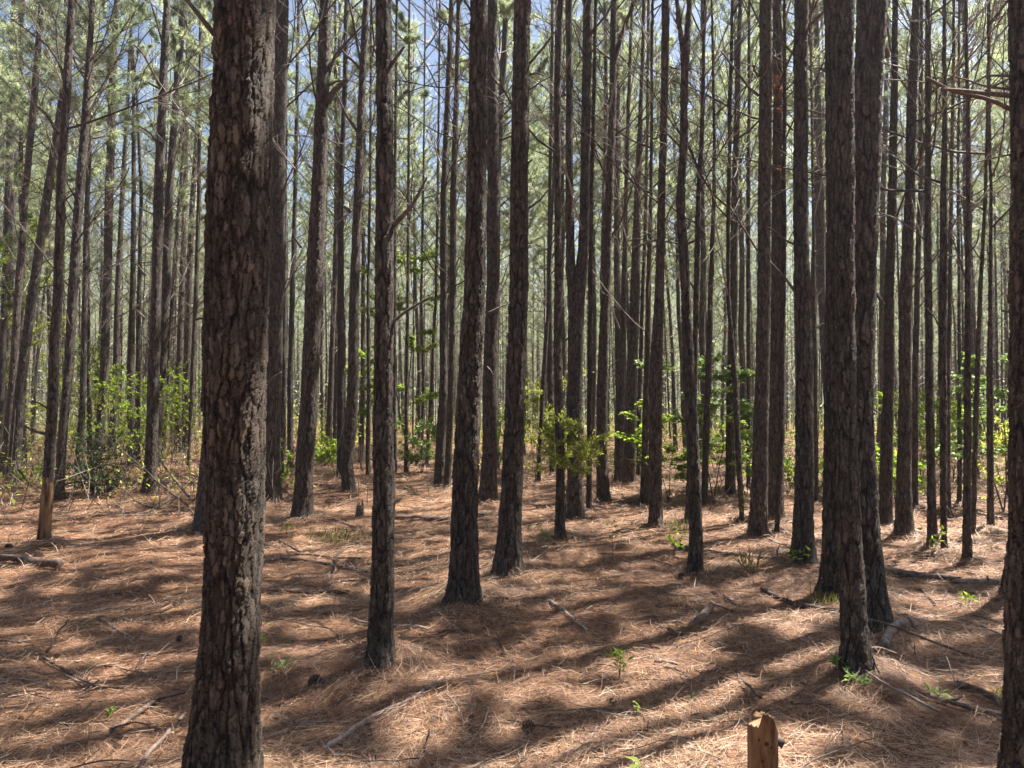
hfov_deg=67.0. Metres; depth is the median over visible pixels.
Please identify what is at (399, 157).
pine tree
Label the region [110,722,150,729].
stick
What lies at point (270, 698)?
stick
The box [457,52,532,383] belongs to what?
pine tree
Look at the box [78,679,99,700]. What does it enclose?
stick
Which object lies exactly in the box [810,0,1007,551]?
pine tree
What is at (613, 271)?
pine tree
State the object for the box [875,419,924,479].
broadleaf shrub
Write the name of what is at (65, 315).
pine tree
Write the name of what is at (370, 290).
pine tree
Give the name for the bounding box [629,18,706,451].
pine tree
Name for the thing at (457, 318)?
pine tree
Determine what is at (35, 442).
undergrowth
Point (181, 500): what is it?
fallen branch
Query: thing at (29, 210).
pine tree
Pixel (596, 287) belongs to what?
pine tree
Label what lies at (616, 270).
pine tree
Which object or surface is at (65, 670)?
stick
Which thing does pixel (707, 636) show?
twig
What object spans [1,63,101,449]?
pine tree
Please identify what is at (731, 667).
stick
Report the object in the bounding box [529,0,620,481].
pine tree
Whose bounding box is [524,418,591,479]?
wax myrtle
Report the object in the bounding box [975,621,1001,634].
stick
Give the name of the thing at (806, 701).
stick
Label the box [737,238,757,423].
pine tree
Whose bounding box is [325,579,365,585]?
stick
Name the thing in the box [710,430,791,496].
maple sapling
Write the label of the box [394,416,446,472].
broadleaf shrub
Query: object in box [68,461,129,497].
holly bush
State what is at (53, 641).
stick
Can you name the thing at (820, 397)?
pine tree
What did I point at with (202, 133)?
pine tree
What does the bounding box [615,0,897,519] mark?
pine tree
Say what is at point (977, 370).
pine tree
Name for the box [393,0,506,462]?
pine tree
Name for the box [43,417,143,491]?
holly bush
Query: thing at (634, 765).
seedling
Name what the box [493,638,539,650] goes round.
twig
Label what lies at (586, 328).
pine tree
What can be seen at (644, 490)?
pine tree
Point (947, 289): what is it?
pine tree
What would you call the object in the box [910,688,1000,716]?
fallen branch
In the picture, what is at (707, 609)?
stick
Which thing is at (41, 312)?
pine tree
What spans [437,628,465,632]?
stick
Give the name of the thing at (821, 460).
broadleaf shrub
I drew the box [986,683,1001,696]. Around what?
grass tuft
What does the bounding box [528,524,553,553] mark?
seedling
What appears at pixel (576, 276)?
pine tree
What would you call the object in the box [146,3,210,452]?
pine tree
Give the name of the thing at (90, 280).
pine tree
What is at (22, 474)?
fallen branch
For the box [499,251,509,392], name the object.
pine tree
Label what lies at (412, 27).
pine tree
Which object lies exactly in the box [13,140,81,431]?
pine tree
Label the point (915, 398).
pine tree
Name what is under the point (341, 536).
grass tuft
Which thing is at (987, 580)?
fallen log
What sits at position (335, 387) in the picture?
pine tree
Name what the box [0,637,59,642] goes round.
stick
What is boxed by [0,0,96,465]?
pine tree
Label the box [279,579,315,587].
twig
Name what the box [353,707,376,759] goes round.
twig
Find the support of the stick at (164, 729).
on the ground
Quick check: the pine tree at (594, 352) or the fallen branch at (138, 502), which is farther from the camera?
the pine tree at (594, 352)
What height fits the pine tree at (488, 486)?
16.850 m
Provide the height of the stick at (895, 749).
0.035 m
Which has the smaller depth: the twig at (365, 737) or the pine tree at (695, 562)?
the twig at (365, 737)
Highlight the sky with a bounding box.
[0,0,1008,414]
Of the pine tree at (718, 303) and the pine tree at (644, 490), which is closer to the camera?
the pine tree at (644, 490)
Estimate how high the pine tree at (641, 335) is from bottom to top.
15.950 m
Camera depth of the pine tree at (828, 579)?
6.72 m
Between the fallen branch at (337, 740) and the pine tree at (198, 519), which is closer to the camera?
the fallen branch at (337, 740)
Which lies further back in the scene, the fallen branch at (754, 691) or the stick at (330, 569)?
the stick at (330, 569)
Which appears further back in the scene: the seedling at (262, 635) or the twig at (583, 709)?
the seedling at (262, 635)
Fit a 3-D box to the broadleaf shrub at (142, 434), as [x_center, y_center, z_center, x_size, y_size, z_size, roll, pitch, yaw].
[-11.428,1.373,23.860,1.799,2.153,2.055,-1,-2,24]
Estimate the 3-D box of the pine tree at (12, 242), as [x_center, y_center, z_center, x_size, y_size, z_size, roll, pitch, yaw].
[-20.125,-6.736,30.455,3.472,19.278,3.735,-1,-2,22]
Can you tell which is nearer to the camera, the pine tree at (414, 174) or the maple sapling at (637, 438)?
the maple sapling at (637, 438)
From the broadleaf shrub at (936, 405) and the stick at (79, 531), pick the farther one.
the broadleaf shrub at (936, 405)
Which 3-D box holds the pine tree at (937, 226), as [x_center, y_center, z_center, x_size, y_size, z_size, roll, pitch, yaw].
[17.375,-5.980,31.348,3.154,17.558,4.224,2,-3,-23]
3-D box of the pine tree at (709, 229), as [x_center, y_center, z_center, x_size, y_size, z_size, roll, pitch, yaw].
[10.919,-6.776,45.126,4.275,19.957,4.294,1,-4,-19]
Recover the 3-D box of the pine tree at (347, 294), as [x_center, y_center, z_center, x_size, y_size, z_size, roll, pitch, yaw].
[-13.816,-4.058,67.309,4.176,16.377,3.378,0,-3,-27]
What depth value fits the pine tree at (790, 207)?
33.39 m
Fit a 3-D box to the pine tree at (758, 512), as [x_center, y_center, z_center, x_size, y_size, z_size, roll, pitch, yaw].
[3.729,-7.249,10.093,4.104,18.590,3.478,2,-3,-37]
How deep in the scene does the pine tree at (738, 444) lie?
11.19 m
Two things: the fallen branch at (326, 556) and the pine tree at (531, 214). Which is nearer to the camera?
the fallen branch at (326, 556)
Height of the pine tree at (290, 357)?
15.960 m
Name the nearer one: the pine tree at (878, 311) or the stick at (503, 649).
the stick at (503, 649)
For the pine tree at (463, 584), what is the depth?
6.19 m
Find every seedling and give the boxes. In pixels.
[104,705,115,720]
[260,632,267,641]
[270,653,295,671]
[279,522,295,532]
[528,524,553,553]
[604,646,634,677]
[605,520,618,557]
[606,696,619,707]
[625,756,644,767]
[632,701,639,719]
[663,528,687,555]
[786,546,809,564]
[828,649,849,670]
[842,667,873,690]
[917,525,945,556]
[923,682,954,698]
[958,591,977,605]
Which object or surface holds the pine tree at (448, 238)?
on the ground
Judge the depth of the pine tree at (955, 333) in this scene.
39.43 m
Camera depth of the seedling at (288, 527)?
10.19 m
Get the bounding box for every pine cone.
[4,543,12,548]
[176,635,182,641]
[308,674,321,684]
[519,719,535,732]
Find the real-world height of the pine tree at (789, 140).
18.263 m
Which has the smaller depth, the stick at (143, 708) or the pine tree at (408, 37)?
the stick at (143, 708)
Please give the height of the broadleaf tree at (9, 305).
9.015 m
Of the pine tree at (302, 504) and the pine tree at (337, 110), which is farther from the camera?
the pine tree at (337, 110)
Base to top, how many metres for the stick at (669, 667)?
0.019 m
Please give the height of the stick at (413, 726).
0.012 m
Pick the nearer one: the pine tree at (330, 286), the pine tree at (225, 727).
the pine tree at (225, 727)
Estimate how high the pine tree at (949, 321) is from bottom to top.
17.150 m
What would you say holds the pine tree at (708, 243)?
on the ground
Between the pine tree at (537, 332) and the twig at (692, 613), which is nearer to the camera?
the twig at (692, 613)
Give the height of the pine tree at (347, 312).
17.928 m
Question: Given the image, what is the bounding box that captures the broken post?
[747,711,784,767]
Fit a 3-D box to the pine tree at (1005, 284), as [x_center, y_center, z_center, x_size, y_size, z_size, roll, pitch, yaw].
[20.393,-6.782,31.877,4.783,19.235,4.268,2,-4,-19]
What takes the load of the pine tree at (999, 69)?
on the ground
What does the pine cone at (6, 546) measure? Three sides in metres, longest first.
0.093 x 0.069 x 0.069 m
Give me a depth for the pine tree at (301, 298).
62.58 m
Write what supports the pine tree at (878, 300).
on the ground
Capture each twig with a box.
[0,724,93,748]
[69,748,147,767]
[120,643,160,675]
[127,690,192,707]
[160,598,201,613]
[261,616,332,630]
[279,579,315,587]
[287,602,358,643]
[301,744,381,767]
[332,753,421,767]
[344,728,387,747]
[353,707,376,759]
[397,629,465,638]
[473,742,533,767]
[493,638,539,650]
[504,719,606,731]
[521,700,634,714]
[573,740,621,762]
[592,705,644,715]
[611,724,683,754]
[628,728,670,767]
[652,729,719,758]
[676,615,740,646]
[685,601,701,625]
[800,720,887,767]
[842,732,857,767]
[946,656,957,686]
[970,607,1002,623]
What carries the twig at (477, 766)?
on the ground
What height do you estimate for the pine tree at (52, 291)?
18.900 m
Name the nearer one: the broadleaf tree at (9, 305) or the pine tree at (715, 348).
the broadleaf tree at (9, 305)
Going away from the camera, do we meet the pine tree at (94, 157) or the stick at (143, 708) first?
the stick at (143, 708)
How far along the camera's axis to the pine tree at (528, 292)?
61.31 m
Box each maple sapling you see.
[344,247,448,434]
[344,343,374,470]
[608,399,715,500]
[634,351,754,498]
[680,416,752,484]
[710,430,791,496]
[935,352,1008,511]
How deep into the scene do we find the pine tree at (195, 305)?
21.54 m
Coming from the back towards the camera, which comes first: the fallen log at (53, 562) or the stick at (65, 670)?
the fallen log at (53, 562)
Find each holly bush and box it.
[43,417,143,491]
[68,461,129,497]
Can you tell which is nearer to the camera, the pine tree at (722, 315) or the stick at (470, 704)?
the stick at (470, 704)
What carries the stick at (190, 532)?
on the ground
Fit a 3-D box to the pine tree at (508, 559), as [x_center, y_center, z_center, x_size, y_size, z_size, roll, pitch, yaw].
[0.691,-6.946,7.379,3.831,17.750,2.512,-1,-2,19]
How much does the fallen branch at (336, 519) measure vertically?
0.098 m
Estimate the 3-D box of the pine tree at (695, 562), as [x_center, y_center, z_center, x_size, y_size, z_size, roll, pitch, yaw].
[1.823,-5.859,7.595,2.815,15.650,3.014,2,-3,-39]
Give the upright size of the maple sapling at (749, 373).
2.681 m
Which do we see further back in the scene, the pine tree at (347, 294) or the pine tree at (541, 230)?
the pine tree at (347, 294)
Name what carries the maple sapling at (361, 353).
on the ground
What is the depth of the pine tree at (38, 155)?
22.53 m
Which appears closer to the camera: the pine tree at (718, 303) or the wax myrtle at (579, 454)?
the wax myrtle at (579, 454)
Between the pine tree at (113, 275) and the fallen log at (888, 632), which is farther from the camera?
the pine tree at (113, 275)
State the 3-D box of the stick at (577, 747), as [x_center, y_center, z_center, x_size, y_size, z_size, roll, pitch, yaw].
[0.346,1.694,3.691,0.054,0.020,0.372,-1,-2,32]
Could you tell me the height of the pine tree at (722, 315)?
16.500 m
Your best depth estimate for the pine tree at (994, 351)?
41.09 m
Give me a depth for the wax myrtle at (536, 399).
16.94 m
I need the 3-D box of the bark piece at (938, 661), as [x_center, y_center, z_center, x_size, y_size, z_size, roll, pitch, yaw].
[2.718,1.764,4.923,0.083,0.029,0.030,-1,-2,17]
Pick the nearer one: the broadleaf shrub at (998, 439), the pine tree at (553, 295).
the broadleaf shrub at (998, 439)
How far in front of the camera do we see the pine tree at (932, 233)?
48.33 m
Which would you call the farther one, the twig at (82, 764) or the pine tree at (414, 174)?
the pine tree at (414, 174)
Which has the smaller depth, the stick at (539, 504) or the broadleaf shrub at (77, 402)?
the stick at (539, 504)
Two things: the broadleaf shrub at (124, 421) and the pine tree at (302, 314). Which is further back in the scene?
the pine tree at (302, 314)
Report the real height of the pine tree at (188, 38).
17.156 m
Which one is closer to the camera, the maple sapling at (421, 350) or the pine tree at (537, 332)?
the maple sapling at (421, 350)
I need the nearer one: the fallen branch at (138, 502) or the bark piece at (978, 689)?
the bark piece at (978, 689)
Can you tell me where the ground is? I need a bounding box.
[0,415,1008,767]
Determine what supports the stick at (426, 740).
on the ground
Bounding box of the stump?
[355,499,364,516]
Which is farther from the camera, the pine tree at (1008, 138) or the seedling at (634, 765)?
the pine tree at (1008, 138)
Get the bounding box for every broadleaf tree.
[0,156,76,460]
[5,311,77,455]
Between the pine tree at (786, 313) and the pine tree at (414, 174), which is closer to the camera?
the pine tree at (414, 174)
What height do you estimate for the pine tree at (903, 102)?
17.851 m
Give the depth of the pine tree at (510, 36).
27.12 m
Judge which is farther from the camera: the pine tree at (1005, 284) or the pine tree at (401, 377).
the pine tree at (401, 377)
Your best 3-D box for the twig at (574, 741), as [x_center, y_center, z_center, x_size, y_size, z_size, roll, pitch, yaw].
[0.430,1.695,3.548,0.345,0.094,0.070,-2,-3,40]
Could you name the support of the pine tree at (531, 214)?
on the ground
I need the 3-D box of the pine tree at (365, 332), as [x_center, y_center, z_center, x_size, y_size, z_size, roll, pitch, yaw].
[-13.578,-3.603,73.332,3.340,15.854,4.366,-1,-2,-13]
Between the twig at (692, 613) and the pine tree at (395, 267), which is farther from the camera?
the pine tree at (395, 267)
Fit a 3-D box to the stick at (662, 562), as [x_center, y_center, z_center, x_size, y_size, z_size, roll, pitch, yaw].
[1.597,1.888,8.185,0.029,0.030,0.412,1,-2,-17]
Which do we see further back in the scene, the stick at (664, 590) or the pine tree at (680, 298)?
the pine tree at (680, 298)
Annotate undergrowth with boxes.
[0,379,1006,526]
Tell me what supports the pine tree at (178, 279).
on the ground
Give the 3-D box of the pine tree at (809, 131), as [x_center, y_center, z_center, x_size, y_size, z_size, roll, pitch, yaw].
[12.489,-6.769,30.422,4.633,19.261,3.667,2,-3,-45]
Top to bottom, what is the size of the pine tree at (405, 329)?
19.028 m
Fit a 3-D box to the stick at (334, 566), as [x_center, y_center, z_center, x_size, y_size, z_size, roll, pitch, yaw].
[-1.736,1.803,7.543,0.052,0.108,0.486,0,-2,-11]
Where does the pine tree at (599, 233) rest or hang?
on the ground
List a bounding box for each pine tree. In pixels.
[0,0,45,361]
[0,0,69,447]
[0,0,95,477]
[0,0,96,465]
[0,0,129,379]
[0,0,142,483]
[0,0,172,500]
[0,0,211,542]
[0,2,53,408]
[0,27,44,234]
[0,56,53,281]
[0,85,45,369]
[0,110,69,436]
[0,208,43,377]
[1,0,190,478]
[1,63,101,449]
[1,105,94,446]
[4,0,158,471]
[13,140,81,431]
[35,0,196,465]
[39,215,81,375]
[39,220,91,412]
[47,63,137,386]
[64,208,99,380]
[65,3,174,458]
[66,0,212,467]
[68,142,129,432]
[78,0,181,463]
[90,24,204,466]
[94,220,135,427]
[114,160,178,437]
[117,0,210,458]
[123,212,150,380]
[125,0,211,467]
[126,0,212,493]
[135,0,208,452]
[138,0,372,535]
[141,0,303,290]
[143,87,205,376]
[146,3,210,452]
[151,143,204,439]
[168,216,202,346]
[169,0,312,259]
[177,245,203,430]
[178,0,367,502]
[181,0,281,767]
[188,72,212,176]
[194,238,204,388]
[273,0,364,520]
[280,0,397,484]
[286,187,305,390]
[287,0,375,469]
[287,0,405,424]
[287,87,354,443]
[287,210,299,297]
[288,0,375,456]
[288,221,330,393]
[288,221,348,436]
[291,0,421,492]
[292,0,416,458]
[293,0,410,463]
[296,124,349,434]
[296,195,329,382]
[297,0,422,474]
[298,0,375,477]
[300,0,468,471]
[324,200,365,376]
[324,223,349,328]
[332,0,444,472]
[333,0,425,383]
[344,0,513,487]
[344,41,436,366]
[344,247,373,342]
[359,219,401,337]
[359,275,373,412]
[363,0,432,672]
[365,0,547,486]
[365,161,420,365]
[365,221,397,337]
[370,180,419,376]
[372,35,451,444]
[375,0,467,464]
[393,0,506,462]
[396,149,439,437]
[396,173,426,432]
[396,238,425,396]
[407,0,597,538]
[411,121,486,442]
[430,69,508,377]
[432,197,464,423]
[433,0,577,428]
[434,0,579,502]
[437,0,553,468]
[441,0,509,606]
[442,2,552,378]
[456,211,486,354]
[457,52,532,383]
[484,218,509,429]
[486,16,553,377]
[486,30,564,383]
[486,43,575,454]
[487,0,613,519]
[491,0,554,577]
[499,0,635,474]
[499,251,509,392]
[500,233,542,326]
[504,0,602,457]
[527,223,566,435]
[527,236,552,430]
[528,73,577,327]
[529,0,607,448]
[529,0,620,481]
[530,0,660,370]
[530,0,753,505]
[531,0,727,501]
[536,0,636,510]
[536,239,567,364]
[538,225,567,331]
[543,0,636,451]
[549,0,724,482]
[553,262,567,415]
[561,0,678,462]
[564,0,675,476]
[564,223,599,389]
[573,4,679,372]
[573,41,653,390]
[574,55,657,430]
[579,0,740,527]
[584,225,613,394]
[586,176,630,437]
[597,209,651,343]
[597,256,626,429]
[604,0,824,504]
[611,187,655,345]
[613,0,695,485]
[615,0,790,522]
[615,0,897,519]
[619,0,824,520]
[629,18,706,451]
[629,172,671,347]
[629,196,675,318]
[631,56,724,452]
[645,0,759,468]
[651,226,675,430]
[659,0,703,575]
[665,119,725,390]
[666,104,731,341]
[669,207,720,331]
[675,242,722,388]
[676,197,718,402]
[678,0,792,496]
[685,0,793,460]
[689,147,725,434]
[694,133,756,435]
[699,168,755,433]
[701,0,1007,546]
[704,0,819,536]
[706,210,745,399]
[708,3,786,451]
[712,271,727,428]
[714,0,855,534]
[714,253,754,337]
[716,0,824,489]
[719,0,824,382]
[734,0,902,396]
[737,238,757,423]
[741,25,810,365]
[751,0,886,434]
[753,281,793,361]
[768,0,824,564]
[772,0,1010,526]
[786,0,1009,536]
[786,1,853,378]
[786,216,818,325]
[786,239,794,365]
[787,0,938,501]
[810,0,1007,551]
[814,0,839,596]
[817,312,822,432]
[820,0,1009,535]
[834,0,875,677]
[853,0,896,634]
[853,0,956,460]
[855,0,1006,508]
[873,180,913,391]
[874,0,1009,525]
[876,130,923,439]
[876,216,899,391]
[881,1,983,384]
[882,0,1009,503]
[884,0,1008,477]
[886,0,1009,518]
[887,28,996,446]
[894,240,932,337]
[899,177,964,383]
[900,0,1009,360]
[913,229,936,375]
[915,124,987,399]
[920,205,964,389]
[922,195,964,375]
[926,0,1023,767]
[935,0,1007,561]
[948,2,1009,419]
[949,4,1012,382]
[953,53,1009,370]
[954,133,1008,430]
[955,191,1000,431]
[974,43,1011,193]
[997,520,1008,594]
[1001,68,1009,177]
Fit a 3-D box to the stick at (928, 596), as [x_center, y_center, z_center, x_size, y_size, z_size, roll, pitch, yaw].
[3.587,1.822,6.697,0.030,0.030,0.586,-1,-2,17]
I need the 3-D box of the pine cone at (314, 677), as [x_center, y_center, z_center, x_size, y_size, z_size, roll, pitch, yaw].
[-1.135,1.705,4.458,0.063,0.063,0.085,-9,-1,40]
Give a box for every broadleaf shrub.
[11,461,55,488]
[26,363,124,451]
[46,361,189,468]
[59,334,126,458]
[115,397,176,458]
[143,359,201,460]
[280,438,295,488]
[314,429,360,465]
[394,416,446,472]
[480,402,527,471]
[784,446,821,493]
[784,459,823,493]
[874,379,963,479]
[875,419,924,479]
[875,446,926,499]
[919,403,984,480]
[977,415,1009,498]
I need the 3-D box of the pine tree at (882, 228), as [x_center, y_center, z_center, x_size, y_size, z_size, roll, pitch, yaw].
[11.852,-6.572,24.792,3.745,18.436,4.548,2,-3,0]
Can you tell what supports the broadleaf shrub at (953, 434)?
on the ground
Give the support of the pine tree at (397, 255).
on the ground
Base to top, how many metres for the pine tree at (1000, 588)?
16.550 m
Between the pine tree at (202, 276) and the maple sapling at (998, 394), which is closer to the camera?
the maple sapling at (998, 394)
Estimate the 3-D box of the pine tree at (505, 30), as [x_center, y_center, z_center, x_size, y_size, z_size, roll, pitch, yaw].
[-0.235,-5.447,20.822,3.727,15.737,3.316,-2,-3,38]
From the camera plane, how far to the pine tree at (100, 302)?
38.73 m
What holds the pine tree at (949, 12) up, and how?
on the ground
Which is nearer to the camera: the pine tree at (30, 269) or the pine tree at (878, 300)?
the pine tree at (30, 269)
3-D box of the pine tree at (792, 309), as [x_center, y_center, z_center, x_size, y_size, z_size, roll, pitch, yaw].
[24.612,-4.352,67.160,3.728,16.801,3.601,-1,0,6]
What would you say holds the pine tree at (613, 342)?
on the ground
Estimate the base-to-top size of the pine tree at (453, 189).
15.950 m
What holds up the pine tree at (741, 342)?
on the ground
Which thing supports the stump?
on the ground
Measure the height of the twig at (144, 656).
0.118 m
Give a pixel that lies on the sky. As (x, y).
(434, 55)
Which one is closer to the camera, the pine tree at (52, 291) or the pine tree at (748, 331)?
the pine tree at (748, 331)
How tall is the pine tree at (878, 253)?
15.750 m
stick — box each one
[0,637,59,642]
[0,678,56,691]
[41,655,123,688]
[45,619,69,652]
[63,529,92,531]
[64,674,89,685]
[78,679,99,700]
[103,665,168,679]
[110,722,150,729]
[112,513,182,516]
[139,712,185,765]
[148,722,185,736]
[172,526,198,533]
[261,696,293,704]
[274,537,300,552]
[274,713,349,722]
[317,741,341,756]
[322,558,338,578]
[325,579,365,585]
[331,559,336,578]
[350,617,428,629]
[397,714,429,736]
[423,729,429,752]
[436,698,475,705]
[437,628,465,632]
[445,693,464,732]
[469,708,488,742]
[497,633,513,661]
[525,503,554,505]
[533,596,564,599]
[547,599,587,630]
[562,723,597,754]
[643,717,674,730]
[652,585,677,595]
[653,558,671,565]
[654,659,677,664]
[665,666,686,673]
[666,734,739,751]
[667,627,683,635]
[693,602,714,624]
[700,663,767,672]
[710,601,734,611]
[723,593,740,606]
[767,537,785,545]
[791,700,829,704]
[849,712,931,759]
[871,652,882,677]
[872,646,900,657]
[919,586,935,603]
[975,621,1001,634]
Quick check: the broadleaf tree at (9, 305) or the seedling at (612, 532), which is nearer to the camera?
the seedling at (612, 532)
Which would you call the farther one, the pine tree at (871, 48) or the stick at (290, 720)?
the pine tree at (871, 48)
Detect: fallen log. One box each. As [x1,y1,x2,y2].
[0,554,64,567]
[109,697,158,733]
[128,479,197,484]
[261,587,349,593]
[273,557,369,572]
[314,483,339,486]
[395,512,497,520]
[671,542,820,561]
[880,616,908,648]
[884,566,961,581]
[952,576,1000,584]
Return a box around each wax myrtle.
[501,369,586,477]
[524,409,607,542]
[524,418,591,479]
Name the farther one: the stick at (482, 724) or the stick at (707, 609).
the stick at (707, 609)
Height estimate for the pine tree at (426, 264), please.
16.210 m
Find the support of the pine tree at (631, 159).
on the ground
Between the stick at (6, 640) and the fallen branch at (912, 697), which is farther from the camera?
the stick at (6, 640)
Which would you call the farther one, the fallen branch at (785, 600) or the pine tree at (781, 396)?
the pine tree at (781, 396)
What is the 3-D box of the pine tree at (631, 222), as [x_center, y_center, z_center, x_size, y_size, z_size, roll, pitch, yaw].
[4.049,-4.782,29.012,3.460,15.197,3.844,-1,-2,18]
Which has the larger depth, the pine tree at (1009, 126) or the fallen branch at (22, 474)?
the pine tree at (1009, 126)
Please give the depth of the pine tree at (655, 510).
10.61 m
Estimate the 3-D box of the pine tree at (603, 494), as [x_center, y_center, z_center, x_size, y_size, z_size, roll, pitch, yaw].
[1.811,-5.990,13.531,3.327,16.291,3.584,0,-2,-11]
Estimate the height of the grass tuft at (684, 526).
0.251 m
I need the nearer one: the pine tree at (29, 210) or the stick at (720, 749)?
the stick at (720, 749)
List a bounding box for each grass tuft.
[290,524,371,548]
[660,516,688,529]
[663,470,685,480]
[729,542,774,570]
[806,586,839,606]
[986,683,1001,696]
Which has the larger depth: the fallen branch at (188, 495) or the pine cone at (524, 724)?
the fallen branch at (188, 495)
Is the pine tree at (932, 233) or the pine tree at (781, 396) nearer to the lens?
the pine tree at (781, 396)
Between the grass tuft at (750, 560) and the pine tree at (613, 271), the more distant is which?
the pine tree at (613, 271)
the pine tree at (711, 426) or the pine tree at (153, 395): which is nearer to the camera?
the pine tree at (153, 395)
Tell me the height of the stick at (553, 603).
0.054 m
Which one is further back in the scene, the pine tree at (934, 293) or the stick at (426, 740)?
the pine tree at (934, 293)
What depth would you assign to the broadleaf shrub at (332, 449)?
22.07 m
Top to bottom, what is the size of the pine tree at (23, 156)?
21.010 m
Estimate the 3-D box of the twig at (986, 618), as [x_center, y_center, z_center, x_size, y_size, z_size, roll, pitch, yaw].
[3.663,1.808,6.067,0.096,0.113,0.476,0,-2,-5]
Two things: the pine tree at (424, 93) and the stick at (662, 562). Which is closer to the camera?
the stick at (662, 562)
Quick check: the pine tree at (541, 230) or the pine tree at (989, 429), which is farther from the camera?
the pine tree at (541, 230)
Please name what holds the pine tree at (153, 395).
on the ground
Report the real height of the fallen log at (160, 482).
0.108 m
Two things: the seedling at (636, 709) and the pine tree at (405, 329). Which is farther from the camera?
the pine tree at (405, 329)
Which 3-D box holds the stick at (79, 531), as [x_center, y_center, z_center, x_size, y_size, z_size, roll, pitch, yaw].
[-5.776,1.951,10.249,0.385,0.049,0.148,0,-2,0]
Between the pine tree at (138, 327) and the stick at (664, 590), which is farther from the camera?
the pine tree at (138, 327)
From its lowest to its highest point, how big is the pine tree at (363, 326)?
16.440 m
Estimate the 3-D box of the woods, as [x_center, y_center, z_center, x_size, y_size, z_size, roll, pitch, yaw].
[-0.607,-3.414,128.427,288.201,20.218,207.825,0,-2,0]
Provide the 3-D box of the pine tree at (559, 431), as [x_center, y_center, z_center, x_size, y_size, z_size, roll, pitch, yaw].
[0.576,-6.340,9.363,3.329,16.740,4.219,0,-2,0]
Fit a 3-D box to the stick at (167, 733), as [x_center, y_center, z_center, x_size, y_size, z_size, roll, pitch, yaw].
[-1.701,1.720,3.773,0.036,0.067,0.696,0,-2,-8]
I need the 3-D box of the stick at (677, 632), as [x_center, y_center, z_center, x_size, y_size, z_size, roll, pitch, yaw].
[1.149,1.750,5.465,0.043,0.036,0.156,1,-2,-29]
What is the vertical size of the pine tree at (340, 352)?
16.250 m
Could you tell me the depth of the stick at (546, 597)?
6.41 m
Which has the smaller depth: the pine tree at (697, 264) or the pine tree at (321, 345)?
the pine tree at (697, 264)
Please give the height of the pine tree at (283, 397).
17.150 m
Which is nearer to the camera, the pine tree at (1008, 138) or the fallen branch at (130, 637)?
the fallen branch at (130, 637)
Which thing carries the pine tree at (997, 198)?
on the ground
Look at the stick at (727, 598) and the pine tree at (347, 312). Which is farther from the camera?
the pine tree at (347, 312)
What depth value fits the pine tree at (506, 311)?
52.46 m
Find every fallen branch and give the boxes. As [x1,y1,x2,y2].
[17,469,40,491]
[98,603,153,640]
[121,486,158,509]
[133,463,193,515]
[158,456,195,502]
[263,542,360,562]
[314,513,363,531]
[325,669,499,747]
[339,742,426,748]
[736,673,764,698]
[760,586,840,612]
[867,672,940,712]
[868,618,974,656]
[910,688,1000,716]
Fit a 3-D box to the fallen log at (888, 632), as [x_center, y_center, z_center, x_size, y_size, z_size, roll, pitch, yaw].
[2.642,1.727,5.383,0.110,0.115,0.552,-2,-3,40]
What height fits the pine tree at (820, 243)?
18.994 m
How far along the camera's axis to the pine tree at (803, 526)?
8.05 m
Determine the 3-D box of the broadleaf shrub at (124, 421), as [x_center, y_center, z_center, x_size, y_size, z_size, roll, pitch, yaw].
[-10.117,0.783,20.329,2.846,3.126,2.908,-1,-2,23]
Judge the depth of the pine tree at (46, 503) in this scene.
9.38 m
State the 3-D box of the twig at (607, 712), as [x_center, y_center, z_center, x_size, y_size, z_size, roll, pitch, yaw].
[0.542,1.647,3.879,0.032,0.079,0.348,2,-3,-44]
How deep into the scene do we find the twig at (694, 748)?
3.56 m
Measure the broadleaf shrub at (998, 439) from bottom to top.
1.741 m
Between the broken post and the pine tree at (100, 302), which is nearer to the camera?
the broken post
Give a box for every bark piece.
[905,616,920,629]
[932,659,945,662]
[955,680,1001,704]
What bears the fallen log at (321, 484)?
on the ground
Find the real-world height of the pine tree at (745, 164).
17.596 m
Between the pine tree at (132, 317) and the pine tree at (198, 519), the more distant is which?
the pine tree at (132, 317)
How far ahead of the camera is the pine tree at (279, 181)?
13.53 m
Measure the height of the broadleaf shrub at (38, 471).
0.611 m
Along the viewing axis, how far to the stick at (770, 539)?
9.36 m
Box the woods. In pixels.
[0,0,1010,454]
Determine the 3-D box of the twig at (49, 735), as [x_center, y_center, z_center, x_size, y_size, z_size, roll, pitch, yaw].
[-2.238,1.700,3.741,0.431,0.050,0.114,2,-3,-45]
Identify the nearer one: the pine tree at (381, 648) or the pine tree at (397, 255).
the pine tree at (381, 648)
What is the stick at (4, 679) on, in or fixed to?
on the ground
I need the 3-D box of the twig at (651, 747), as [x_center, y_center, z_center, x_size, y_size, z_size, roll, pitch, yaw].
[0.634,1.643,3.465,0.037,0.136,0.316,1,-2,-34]
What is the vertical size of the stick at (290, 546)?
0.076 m
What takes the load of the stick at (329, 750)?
on the ground
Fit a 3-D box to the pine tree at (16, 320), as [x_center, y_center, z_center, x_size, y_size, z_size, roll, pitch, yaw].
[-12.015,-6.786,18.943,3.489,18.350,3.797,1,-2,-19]
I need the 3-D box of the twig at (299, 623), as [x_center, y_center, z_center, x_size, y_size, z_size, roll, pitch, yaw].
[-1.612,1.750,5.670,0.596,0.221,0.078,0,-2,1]
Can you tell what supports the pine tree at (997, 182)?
on the ground
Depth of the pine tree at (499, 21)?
24.00 m

